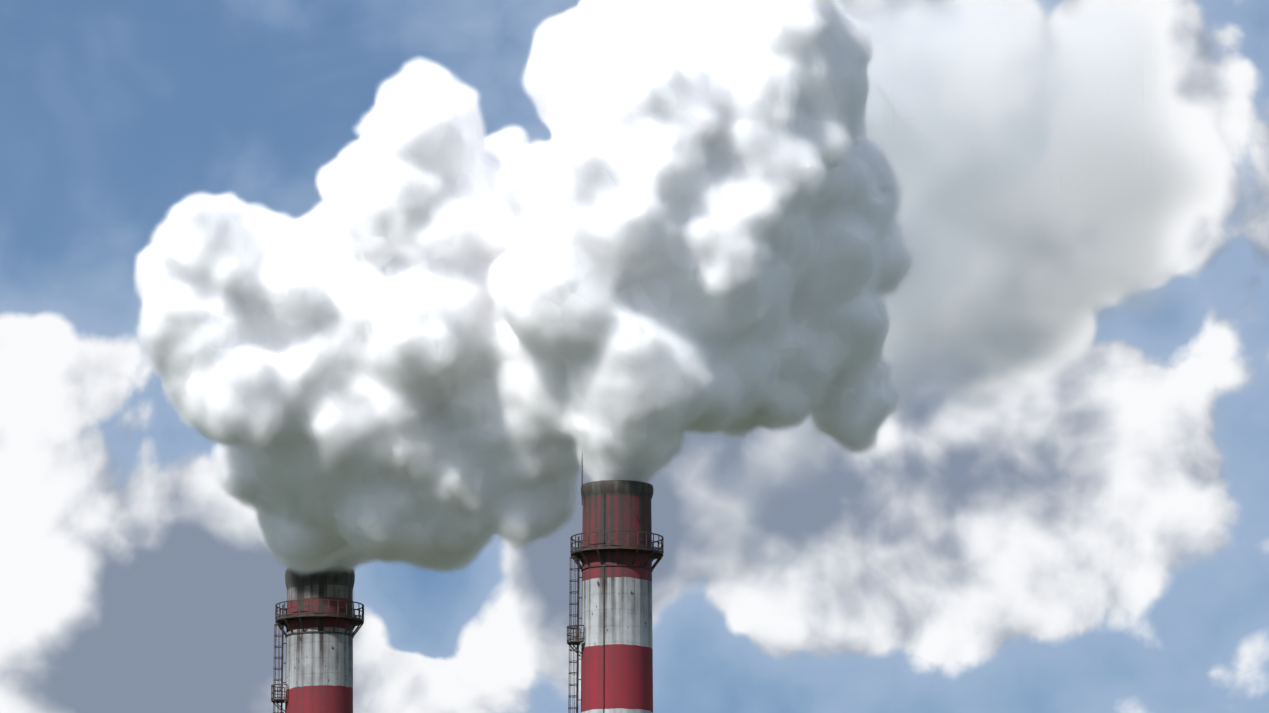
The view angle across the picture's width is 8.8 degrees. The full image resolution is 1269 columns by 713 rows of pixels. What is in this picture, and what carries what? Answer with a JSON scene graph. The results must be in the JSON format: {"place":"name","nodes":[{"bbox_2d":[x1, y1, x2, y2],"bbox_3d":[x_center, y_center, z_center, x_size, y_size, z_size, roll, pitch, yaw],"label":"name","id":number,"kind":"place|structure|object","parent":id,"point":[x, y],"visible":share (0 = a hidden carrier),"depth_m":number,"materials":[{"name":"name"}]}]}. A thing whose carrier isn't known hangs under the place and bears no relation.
{"place":"outdoors","nodes":[
{"label":"outdoors","id":0,"kind":"place"},
{"bbox_2d":[271,566,363,712],"bbox_3d":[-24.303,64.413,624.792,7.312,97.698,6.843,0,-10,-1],"label":"chimney","id":1,"kind":"object","parent":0,"point":[320,620],"visible":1,"depth_m":630.30,"materials":[{"name":"paint"}]},
{"bbox_2d":[141,0,902,567],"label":"smoke","id":2,"kind":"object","parent":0,"point":[569,280],"depth_m":606.30,"materials":[{"name":"white"}]},
{"bbox_2d":[567,450,663,712],"bbox_3d":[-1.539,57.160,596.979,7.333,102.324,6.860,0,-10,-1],"label":"chimney","id":3,"kind":"object","parent":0,"point":[616,553],"visible":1,"depth_m":601.95,"materials":[{"name":"paint"}]},
{"bbox_2d":[0,0,1268,712],"label":"sky","id":4,"kind":"structure","parent":0,"point":[1058,500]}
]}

